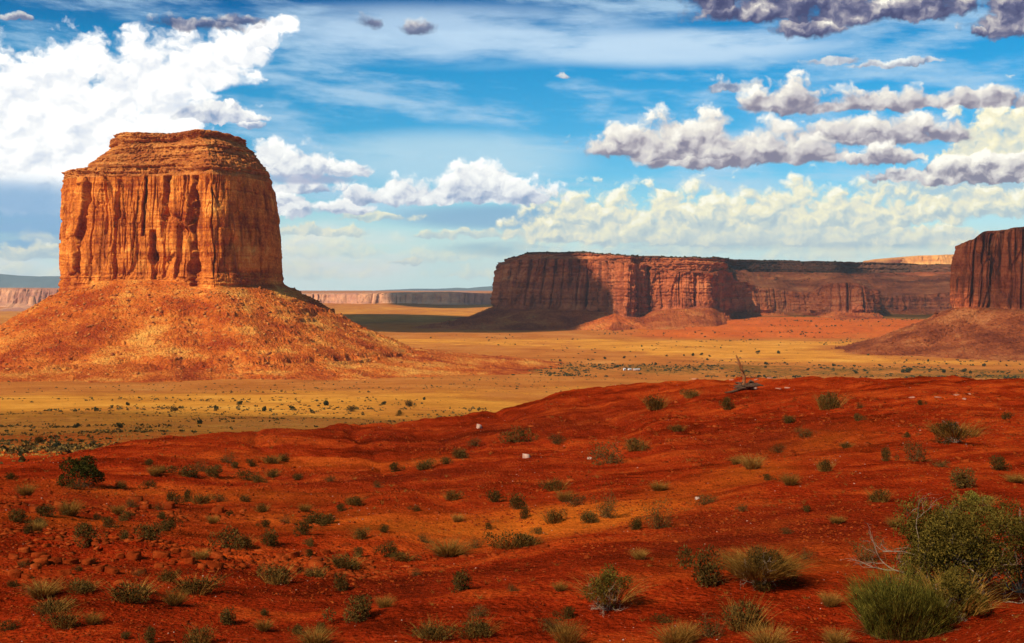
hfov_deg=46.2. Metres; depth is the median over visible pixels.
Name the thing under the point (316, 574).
straw topped shrub
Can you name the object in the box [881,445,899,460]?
sagebrush
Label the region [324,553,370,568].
straw topped shrub
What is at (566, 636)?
grass tuft
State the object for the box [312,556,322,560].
red slab
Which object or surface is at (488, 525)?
sagebrush
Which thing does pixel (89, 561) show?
red slab
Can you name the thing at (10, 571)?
red slab
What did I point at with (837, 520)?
grass tuft
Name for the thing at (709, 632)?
twiggy shrub
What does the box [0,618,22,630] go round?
sagebrush
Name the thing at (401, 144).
sky
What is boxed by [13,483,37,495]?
grass tuft
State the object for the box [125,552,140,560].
red slab
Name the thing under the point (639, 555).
grass tuft
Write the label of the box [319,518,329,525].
sagebrush
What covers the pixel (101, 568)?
red slab
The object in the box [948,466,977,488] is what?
sagebrush
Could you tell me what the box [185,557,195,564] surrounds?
red slab
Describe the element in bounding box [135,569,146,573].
red slab
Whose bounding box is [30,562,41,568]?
red slab
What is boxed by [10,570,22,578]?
red slab
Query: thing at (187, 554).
red slab
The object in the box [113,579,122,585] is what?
red slab
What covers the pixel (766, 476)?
sagebrush
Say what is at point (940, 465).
twiggy shrub
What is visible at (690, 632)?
grass tuft
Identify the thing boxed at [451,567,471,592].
sagebrush
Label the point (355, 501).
straw topped shrub
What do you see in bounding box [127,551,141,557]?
red slab
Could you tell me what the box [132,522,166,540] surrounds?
sagebrush
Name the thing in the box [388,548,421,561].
straw topped shrub
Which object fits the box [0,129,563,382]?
butte
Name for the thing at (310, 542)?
sagebrush
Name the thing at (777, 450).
twiggy shrub
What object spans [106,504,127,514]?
grass tuft
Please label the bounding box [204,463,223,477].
sagebrush
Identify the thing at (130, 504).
twiggy shrub
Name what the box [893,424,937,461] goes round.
twiggy shrub
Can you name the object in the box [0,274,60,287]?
mountain range
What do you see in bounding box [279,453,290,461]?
sagebrush
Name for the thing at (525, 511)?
sagebrush
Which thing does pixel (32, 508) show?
red slab
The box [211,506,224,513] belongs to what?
red slab
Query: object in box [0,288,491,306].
plateau
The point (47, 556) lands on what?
red slab
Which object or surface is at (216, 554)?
red slab
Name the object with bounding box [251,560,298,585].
straw topped shrub
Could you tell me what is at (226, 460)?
twiggy shrub
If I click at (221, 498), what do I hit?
twiggy shrub
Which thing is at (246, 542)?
straw topped shrub
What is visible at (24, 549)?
red slab
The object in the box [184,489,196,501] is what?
sagebrush
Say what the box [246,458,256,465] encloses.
sagebrush
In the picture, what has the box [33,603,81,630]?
straw topped shrub
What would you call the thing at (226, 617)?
sagebrush
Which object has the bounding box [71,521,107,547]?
sagebrush
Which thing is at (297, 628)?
sagebrush
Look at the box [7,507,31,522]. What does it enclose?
sagebrush
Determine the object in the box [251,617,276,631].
grass tuft
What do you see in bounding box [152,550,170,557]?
red slab
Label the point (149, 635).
sagebrush
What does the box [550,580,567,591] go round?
grass tuft
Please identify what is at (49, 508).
sagebrush
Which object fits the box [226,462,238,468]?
sagebrush
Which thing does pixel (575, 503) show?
twiggy shrub
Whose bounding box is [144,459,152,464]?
sagebrush
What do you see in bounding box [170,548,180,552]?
red slab
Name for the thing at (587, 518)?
sagebrush
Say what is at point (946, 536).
bush
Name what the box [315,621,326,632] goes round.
sagebrush
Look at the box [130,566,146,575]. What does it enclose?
twiggy shrub
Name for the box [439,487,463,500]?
straw topped shrub
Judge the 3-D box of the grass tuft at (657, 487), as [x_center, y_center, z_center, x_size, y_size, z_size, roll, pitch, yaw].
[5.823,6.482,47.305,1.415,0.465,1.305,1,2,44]
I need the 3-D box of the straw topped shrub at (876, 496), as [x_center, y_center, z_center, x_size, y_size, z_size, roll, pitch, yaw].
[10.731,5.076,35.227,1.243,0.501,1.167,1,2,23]
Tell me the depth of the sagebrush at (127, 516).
39.67 m
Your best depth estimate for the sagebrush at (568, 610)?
19.80 m
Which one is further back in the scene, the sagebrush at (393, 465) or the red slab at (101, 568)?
the sagebrush at (393, 465)
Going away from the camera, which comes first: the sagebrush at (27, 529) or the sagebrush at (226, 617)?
the sagebrush at (226, 617)
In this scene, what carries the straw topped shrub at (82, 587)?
on the ground at (400, 323)
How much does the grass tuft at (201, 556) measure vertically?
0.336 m
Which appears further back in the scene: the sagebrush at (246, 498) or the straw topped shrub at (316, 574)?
the sagebrush at (246, 498)
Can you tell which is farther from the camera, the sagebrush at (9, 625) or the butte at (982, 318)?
the butte at (982, 318)
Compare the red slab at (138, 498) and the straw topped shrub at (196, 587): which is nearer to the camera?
the straw topped shrub at (196, 587)
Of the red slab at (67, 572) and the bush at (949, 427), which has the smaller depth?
the red slab at (67, 572)
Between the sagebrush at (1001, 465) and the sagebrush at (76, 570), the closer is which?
the sagebrush at (76, 570)
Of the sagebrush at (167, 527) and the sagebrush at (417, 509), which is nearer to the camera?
the sagebrush at (167, 527)
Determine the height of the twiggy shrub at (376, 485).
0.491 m
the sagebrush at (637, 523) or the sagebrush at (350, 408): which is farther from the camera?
the sagebrush at (350, 408)
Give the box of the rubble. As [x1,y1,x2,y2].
[0,384,1023,579]
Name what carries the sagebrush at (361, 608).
on the ground at (400, 323)
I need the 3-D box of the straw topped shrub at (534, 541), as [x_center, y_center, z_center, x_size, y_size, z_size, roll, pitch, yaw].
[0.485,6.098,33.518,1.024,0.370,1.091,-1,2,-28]
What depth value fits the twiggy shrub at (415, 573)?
26.32 m
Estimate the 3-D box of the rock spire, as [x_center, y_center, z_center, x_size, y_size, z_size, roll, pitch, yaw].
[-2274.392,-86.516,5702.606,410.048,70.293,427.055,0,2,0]
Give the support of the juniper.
on the ground at (400, 323)
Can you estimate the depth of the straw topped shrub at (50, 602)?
19.86 m
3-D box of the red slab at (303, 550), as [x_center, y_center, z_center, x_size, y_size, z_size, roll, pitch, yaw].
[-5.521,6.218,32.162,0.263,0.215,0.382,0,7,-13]
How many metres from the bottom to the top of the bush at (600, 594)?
0.855 m
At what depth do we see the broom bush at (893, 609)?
17.80 m
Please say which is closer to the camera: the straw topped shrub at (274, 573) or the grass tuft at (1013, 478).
the straw topped shrub at (274, 573)
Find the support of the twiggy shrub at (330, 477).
on the ground at (400, 323)
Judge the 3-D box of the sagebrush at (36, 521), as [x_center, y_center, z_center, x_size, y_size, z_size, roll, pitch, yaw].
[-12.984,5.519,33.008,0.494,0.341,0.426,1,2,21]
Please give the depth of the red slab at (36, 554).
26.61 m
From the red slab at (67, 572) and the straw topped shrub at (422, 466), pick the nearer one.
the red slab at (67, 572)
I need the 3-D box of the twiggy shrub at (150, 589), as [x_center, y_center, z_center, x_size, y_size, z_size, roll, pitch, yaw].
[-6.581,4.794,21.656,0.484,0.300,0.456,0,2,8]
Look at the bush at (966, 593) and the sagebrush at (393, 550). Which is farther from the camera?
the sagebrush at (393, 550)
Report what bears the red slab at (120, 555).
on the ground at (400, 323)
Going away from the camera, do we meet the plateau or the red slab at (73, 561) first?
the red slab at (73, 561)
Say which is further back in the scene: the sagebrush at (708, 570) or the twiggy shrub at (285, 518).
the twiggy shrub at (285, 518)
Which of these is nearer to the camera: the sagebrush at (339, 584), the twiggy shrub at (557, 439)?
the sagebrush at (339, 584)
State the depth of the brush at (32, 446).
240.63 m
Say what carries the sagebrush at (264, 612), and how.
on the ground at (400, 323)
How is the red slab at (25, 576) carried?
on the ground at (400, 323)
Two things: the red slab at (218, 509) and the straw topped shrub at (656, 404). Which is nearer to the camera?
the red slab at (218, 509)
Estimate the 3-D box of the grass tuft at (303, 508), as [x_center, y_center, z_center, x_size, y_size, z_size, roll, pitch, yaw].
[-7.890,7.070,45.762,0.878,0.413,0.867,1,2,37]
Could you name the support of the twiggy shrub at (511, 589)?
on the ground at (400, 323)
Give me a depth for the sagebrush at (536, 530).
35.72 m
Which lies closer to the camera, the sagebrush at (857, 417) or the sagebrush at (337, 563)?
the sagebrush at (337, 563)
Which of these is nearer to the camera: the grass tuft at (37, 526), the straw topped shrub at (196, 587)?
the straw topped shrub at (196, 587)
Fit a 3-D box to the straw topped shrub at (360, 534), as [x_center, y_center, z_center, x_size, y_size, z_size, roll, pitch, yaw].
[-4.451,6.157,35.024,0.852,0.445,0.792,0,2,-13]
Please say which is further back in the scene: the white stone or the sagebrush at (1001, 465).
the white stone
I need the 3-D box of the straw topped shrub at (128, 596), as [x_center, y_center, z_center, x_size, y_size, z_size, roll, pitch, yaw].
[-6.661,4.702,20.936,1.352,0.427,1.454,0,2,-5]
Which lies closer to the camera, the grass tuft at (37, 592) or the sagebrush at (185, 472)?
the grass tuft at (37, 592)
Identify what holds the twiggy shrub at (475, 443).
on the ground at (400, 323)
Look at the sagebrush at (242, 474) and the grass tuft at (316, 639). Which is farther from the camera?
the sagebrush at (242, 474)
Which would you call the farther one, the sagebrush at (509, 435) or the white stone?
the sagebrush at (509, 435)
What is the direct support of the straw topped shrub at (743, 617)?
on the ground at (400, 323)
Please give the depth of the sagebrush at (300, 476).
61.65 m
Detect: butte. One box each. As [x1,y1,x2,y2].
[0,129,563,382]
[831,227,1023,360]
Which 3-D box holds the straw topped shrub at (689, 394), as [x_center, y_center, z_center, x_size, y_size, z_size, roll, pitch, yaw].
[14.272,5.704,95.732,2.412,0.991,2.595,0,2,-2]
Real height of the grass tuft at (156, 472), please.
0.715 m
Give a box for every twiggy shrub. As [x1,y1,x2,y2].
[16,561,29,567]
[59,473,88,488]
[125,497,140,506]
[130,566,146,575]
[137,581,159,593]
[151,501,164,509]
[192,459,208,471]
[210,492,227,501]
[213,449,239,462]
[278,510,295,522]
[323,474,334,481]
[371,480,383,487]
[409,565,422,575]
[414,528,432,542]
[464,531,485,548]
[466,436,482,446]
[467,602,490,616]
[507,579,521,591]
[538,610,573,631]
[545,432,565,444]
[562,491,589,508]
[581,438,632,465]
[591,488,621,517]
[638,496,678,528]
[689,492,717,506]
[689,608,729,638]
[734,503,749,511]
[768,442,786,452]
[781,523,793,533]
[792,422,814,437]
[795,546,818,559]
[844,533,894,564]
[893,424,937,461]
[929,459,949,467]
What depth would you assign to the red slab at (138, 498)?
48.09 m
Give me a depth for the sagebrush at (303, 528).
35.29 m
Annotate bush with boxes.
[55,453,105,488]
[566,562,660,615]
[696,544,819,591]
[827,556,967,641]
[842,491,1023,606]
[882,563,1022,622]
[921,419,991,444]
[945,490,1004,511]
[986,496,1023,592]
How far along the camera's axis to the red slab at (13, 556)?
25.68 m
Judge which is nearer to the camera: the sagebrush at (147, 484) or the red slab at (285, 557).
the red slab at (285, 557)
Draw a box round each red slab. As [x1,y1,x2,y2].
[8,553,18,559]
[8,569,18,575]
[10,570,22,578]
[18,546,30,552]
[18,558,29,564]
[21,573,32,578]
[29,504,41,511]
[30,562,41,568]
[31,552,46,557]
[31,557,48,565]
[40,555,50,558]
[42,543,50,547]
[48,557,62,564]
[57,569,71,575]
[63,558,78,563]
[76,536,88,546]
[81,558,95,564]
[95,564,107,571]
[104,566,119,573]
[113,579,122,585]
[115,552,124,558]
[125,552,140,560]
[126,496,142,501]
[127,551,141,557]
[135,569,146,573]
[140,504,151,508]
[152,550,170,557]
[153,563,163,567]
[162,501,174,508]
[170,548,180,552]
[180,550,195,558]
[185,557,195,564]
[197,563,207,568]
[206,561,223,568]
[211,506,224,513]
[211,551,222,558]
[276,552,284,559]
[282,555,288,559]
[285,551,299,558]
[285,565,301,572]
[301,548,308,555]
[308,559,325,567]
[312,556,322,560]
[319,549,330,553]
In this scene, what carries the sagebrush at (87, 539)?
on the ground at (400, 323)
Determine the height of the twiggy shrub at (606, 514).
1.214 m
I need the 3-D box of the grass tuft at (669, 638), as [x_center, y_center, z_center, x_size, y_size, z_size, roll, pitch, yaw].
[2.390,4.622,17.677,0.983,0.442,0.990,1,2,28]
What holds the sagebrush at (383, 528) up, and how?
on the ground at (400, 323)
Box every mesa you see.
[417,251,951,330]
[863,254,952,263]
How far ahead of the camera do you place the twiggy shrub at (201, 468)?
62.39 m
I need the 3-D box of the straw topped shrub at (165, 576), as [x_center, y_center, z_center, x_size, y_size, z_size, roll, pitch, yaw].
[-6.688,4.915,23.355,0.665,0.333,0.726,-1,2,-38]
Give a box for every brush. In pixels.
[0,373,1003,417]
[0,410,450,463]
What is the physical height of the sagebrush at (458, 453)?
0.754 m
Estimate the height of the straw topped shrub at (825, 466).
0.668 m
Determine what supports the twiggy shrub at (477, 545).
on the ground at (400, 323)
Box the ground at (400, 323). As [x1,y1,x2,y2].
[0,291,1023,642]
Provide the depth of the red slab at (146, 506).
45.43 m
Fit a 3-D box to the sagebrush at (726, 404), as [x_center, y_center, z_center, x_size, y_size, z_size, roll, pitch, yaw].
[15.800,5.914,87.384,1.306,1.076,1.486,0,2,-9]
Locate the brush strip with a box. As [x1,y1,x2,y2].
[473,362,1023,378]
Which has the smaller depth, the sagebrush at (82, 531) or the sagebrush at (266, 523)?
the sagebrush at (82, 531)
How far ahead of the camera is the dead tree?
96.64 m
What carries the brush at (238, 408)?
on the ground at (400, 323)
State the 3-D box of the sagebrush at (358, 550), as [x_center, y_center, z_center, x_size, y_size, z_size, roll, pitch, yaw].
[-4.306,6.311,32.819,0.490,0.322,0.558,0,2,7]
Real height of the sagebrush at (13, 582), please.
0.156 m
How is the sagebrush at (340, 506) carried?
on the ground at (400, 323)
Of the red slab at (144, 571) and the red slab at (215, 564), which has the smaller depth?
the red slab at (144, 571)
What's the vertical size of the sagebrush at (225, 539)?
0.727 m
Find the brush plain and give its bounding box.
[413,334,1020,365]
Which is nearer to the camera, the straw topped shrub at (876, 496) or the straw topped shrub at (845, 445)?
the straw topped shrub at (876, 496)
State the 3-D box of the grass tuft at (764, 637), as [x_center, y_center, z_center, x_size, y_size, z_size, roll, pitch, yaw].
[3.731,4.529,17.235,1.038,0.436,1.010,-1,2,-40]
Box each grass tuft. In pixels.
[8,576,71,600]
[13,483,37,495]
[28,519,50,530]
[54,499,88,516]
[79,610,105,625]
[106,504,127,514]
[144,463,168,476]
[158,586,191,605]
[190,547,213,559]
[205,513,220,523]
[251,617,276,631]
[292,623,341,642]
[297,503,313,511]
[375,594,397,607]
[420,532,480,557]
[449,513,466,521]
[541,614,591,642]
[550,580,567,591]
[554,488,576,501]
[629,548,651,559]
[646,480,673,490]
[646,619,705,642]
[661,617,705,642]
[727,455,741,464]
[736,453,768,469]
[737,619,797,642]
[776,470,804,485]
[811,624,860,642]
[817,588,845,607]
[827,514,847,523]
[884,516,902,527]
[1000,471,1023,482]
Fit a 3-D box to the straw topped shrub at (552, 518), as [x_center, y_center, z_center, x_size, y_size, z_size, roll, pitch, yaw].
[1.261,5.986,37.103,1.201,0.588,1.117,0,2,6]
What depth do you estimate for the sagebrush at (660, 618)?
19.30 m
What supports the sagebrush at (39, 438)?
on the ground at (400, 323)
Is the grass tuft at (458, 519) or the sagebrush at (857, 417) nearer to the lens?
the grass tuft at (458, 519)
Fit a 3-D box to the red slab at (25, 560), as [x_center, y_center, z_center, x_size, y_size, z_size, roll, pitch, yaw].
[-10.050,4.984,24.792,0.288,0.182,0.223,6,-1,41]
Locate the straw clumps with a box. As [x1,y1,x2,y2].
[0,408,456,461]
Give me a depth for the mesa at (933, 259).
7293.25 m
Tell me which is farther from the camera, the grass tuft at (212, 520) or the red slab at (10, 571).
the grass tuft at (212, 520)
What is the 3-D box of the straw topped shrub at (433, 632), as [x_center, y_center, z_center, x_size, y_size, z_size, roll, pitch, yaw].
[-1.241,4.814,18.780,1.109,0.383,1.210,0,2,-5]
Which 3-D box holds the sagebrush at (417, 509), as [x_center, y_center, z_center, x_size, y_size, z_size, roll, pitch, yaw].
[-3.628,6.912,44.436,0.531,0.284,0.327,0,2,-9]
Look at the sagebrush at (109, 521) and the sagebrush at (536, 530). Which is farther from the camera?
the sagebrush at (536, 530)
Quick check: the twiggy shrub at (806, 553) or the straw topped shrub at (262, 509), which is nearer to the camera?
the twiggy shrub at (806, 553)
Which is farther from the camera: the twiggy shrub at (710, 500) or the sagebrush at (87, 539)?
the twiggy shrub at (710, 500)
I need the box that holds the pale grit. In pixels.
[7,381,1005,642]
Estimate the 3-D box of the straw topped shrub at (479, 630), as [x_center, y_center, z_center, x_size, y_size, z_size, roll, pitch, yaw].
[-0.587,4.803,18.809,1.123,0.355,1.208,1,2,37]
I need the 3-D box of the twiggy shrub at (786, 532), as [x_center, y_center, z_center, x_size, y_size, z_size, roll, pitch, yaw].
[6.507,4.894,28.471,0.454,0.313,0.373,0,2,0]
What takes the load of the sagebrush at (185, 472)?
on the ground at (400, 323)
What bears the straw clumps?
on the ground at (400, 323)
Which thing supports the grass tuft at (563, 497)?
on the ground at (400, 323)
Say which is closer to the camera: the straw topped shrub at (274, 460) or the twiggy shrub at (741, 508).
the twiggy shrub at (741, 508)
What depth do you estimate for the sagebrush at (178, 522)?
38.43 m
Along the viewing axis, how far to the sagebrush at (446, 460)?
68.68 m
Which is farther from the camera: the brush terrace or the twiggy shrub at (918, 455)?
the brush terrace
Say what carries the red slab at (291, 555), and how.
on the ground at (400, 323)
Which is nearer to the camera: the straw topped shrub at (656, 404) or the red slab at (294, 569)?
the red slab at (294, 569)
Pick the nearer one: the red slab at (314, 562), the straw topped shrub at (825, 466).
the red slab at (314, 562)
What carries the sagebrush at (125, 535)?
on the ground at (400, 323)
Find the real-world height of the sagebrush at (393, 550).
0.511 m
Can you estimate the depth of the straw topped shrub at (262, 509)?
45.24 m
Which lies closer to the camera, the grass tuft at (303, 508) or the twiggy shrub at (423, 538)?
the twiggy shrub at (423, 538)
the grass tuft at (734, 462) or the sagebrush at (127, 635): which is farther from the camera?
the grass tuft at (734, 462)
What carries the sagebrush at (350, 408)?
on the ground at (400, 323)
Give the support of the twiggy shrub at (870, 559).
on the ground at (400, 323)
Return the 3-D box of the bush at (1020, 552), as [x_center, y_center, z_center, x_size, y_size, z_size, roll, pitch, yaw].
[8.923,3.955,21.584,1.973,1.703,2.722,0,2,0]
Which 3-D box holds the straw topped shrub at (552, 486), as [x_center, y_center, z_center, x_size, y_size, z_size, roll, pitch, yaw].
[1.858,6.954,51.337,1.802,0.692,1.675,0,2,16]
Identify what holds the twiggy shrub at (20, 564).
on the ground at (400, 323)
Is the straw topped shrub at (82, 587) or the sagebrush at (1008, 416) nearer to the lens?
the straw topped shrub at (82, 587)
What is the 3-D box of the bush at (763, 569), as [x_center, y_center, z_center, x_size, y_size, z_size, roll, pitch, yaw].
[4.428,4.367,21.409,2.278,0.738,2.224,0,2,0]
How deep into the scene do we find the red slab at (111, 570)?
23.58 m
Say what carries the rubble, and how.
on the ground at (400, 323)
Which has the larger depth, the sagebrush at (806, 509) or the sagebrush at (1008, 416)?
the sagebrush at (1008, 416)
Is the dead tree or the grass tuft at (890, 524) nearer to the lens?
the grass tuft at (890, 524)
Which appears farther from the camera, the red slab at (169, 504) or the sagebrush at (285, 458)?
the sagebrush at (285, 458)
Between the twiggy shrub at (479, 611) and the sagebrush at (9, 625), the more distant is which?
the twiggy shrub at (479, 611)
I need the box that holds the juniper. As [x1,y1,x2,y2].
[904,367,911,372]
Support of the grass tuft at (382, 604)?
on the ground at (400, 323)
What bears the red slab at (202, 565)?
on the ground at (400, 323)
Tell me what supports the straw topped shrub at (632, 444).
on the ground at (400, 323)
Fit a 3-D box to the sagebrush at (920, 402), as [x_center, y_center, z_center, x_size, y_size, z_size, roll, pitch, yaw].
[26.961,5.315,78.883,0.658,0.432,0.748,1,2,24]
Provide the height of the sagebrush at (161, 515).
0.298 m
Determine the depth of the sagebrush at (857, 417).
70.01 m
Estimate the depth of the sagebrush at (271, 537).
33.59 m
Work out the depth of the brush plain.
1745.93 m
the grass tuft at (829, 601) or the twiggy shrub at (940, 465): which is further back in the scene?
the twiggy shrub at (940, 465)
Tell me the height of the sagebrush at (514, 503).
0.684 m
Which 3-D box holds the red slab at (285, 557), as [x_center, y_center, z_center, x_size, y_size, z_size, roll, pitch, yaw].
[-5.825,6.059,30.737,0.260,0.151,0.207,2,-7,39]
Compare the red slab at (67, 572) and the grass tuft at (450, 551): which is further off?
the grass tuft at (450, 551)
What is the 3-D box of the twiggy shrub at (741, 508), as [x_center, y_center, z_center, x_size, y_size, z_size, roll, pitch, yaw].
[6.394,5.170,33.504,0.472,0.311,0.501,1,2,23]
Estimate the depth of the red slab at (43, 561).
24.94 m
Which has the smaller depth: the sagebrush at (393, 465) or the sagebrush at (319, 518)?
the sagebrush at (319, 518)
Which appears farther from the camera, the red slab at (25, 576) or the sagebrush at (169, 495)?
the sagebrush at (169, 495)
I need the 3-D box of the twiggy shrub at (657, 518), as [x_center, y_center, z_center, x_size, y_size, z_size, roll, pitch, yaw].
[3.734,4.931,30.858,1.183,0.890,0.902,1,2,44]
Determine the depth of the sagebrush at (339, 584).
23.89 m
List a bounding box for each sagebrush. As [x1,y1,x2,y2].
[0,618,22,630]
[4,471,18,479]
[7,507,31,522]
[7,579,18,586]
[23,524,32,533]
[29,436,43,442]
[34,516,47,526]
[35,503,71,516]
[70,565,82,571]
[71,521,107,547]
[93,513,103,519]
[102,516,122,527]
[114,480,127,488]
[118,510,136,520]
[118,529,129,539]
[121,631,132,638]
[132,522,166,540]
[138,480,156,488]
[138,626,155,642]
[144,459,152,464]
[157,511,165,518]
[158,516,184,526]
[160,521,175,530]
[165,491,187,504]
[166,464,203,477]
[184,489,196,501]
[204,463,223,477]
[207,523,244,549]
[219,606,235,625]
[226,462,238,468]
[233,469,259,480]
[239,494,251,501]
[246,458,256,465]
[255,519,270,527]
[260,527,279,545]
[260,608,268,615]
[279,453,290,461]
[287,623,302,634]
[292,473,303,480]
[293,519,313,535]
[300,549,313,556]
[302,511,335,524]
[302,537,313,546]
[315,513,334,523]
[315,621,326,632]
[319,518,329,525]
[321,594,372,624]
[331,557,352,568]
[333,571,348,591]
[337,503,352,510]
[345,547,363,557]
[346,405,355,411]
[373,539,396,557]
[378,523,388,532]
[389,461,404,471]
[395,410,404,415]
[405,399,412,405]
[408,504,420,511]
[439,456,452,463]
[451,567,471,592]
[452,447,467,458]
[484,522,495,529]
[485,489,506,502]
[497,425,538,443]
[509,491,527,509]
[519,505,530,518]
[529,526,542,534]
[551,605,575,619]
[578,509,599,523]
[628,517,642,529]
[649,613,673,623]
[676,543,730,587]
[718,397,734,409]
[763,473,776,479]
[781,414,794,423]
[801,505,811,512]
[854,413,867,420]
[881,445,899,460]
[917,400,926,404]
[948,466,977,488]
[988,453,1012,470]
[1001,412,1014,419]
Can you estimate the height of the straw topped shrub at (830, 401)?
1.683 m
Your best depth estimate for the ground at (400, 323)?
54.80 m
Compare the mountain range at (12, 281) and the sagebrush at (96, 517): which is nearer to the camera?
the sagebrush at (96, 517)
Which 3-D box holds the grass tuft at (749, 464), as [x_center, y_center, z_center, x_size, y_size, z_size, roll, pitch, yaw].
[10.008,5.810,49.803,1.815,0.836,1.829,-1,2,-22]
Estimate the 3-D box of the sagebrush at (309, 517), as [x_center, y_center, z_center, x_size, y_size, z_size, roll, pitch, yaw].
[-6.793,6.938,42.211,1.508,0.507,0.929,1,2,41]
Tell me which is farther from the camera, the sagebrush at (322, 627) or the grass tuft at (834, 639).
the sagebrush at (322, 627)
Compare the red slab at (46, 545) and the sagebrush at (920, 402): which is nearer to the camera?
the red slab at (46, 545)
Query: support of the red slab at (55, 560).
on the ground at (400, 323)
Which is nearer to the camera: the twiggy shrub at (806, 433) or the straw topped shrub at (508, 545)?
the straw topped shrub at (508, 545)
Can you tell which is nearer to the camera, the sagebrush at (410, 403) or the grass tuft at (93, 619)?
the grass tuft at (93, 619)
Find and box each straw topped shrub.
[29,595,85,613]
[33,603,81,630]
[53,576,103,594]
[94,576,170,604]
[157,567,182,581]
[165,569,228,595]
[175,621,217,642]
[184,492,216,503]
[220,533,259,548]
[249,475,266,482]
[251,503,272,512]
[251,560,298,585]
[257,455,281,463]
[263,468,285,477]
[303,565,329,577]
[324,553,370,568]
[341,495,365,505]
[349,525,373,538]
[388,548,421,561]
[402,613,463,641]
[403,457,440,470]
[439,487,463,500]
[441,613,503,640]
[481,526,545,549]
[511,534,544,546]
[537,478,570,490]
[539,507,567,523]
[620,437,653,452]
[638,392,674,410]
[665,424,687,431]
[679,388,701,397]
[708,591,783,632]
[807,387,851,409]
[812,458,836,471]
[839,441,855,447]
[864,487,897,501]
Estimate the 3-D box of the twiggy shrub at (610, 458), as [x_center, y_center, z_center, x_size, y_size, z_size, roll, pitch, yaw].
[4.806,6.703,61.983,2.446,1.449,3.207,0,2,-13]
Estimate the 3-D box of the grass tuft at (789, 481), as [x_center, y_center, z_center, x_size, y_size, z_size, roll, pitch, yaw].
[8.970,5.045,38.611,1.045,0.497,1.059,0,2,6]
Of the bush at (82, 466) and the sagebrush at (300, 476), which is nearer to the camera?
the bush at (82, 466)
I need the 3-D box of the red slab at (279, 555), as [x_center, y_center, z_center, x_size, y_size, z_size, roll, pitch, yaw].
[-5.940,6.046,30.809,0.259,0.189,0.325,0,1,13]
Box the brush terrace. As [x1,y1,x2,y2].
[592,316,914,337]
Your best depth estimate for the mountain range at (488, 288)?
26370.94 m
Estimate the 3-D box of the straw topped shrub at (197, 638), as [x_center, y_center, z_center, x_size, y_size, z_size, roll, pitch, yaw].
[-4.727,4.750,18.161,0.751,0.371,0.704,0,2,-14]
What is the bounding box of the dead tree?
[725,355,763,392]
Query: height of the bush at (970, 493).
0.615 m
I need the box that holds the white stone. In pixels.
[522,453,529,457]
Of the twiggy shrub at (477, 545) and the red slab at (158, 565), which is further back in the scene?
the twiggy shrub at (477, 545)
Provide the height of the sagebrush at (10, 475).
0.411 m
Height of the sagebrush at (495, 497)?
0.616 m
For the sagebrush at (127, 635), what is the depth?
18.01 m
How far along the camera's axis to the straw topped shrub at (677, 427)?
79.41 m
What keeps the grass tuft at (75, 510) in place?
on the ground at (400, 323)
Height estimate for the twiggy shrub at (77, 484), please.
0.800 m
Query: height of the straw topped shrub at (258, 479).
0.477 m
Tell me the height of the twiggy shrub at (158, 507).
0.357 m
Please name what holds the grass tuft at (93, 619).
on the ground at (400, 323)
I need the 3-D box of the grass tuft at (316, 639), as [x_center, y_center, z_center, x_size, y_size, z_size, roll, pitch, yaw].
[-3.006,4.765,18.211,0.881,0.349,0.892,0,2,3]
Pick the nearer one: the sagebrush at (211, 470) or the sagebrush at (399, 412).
the sagebrush at (211, 470)
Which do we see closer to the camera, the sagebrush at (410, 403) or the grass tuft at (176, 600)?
the grass tuft at (176, 600)
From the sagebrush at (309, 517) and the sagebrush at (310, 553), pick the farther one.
the sagebrush at (309, 517)
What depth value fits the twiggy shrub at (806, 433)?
66.69 m
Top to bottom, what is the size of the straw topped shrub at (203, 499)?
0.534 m
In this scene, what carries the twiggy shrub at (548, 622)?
on the ground at (400, 323)
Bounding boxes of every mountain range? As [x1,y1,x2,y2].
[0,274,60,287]
[376,286,492,290]
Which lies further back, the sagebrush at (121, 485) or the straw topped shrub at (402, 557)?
the sagebrush at (121, 485)
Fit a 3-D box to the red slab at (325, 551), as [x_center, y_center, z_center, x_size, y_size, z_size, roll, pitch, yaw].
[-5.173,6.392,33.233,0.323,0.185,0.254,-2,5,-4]
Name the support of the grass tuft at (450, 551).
on the ground at (400, 323)
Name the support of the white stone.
on the ground at (400, 323)
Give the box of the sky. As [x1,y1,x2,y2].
[0,0,1023,290]
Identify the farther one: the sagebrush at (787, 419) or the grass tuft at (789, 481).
the sagebrush at (787, 419)
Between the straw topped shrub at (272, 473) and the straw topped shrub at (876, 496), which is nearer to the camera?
the straw topped shrub at (876, 496)
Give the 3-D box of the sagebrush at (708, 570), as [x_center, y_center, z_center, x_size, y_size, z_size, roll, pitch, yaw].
[3.402,4.362,21.596,0.650,0.803,1.055,-1,2,-33]

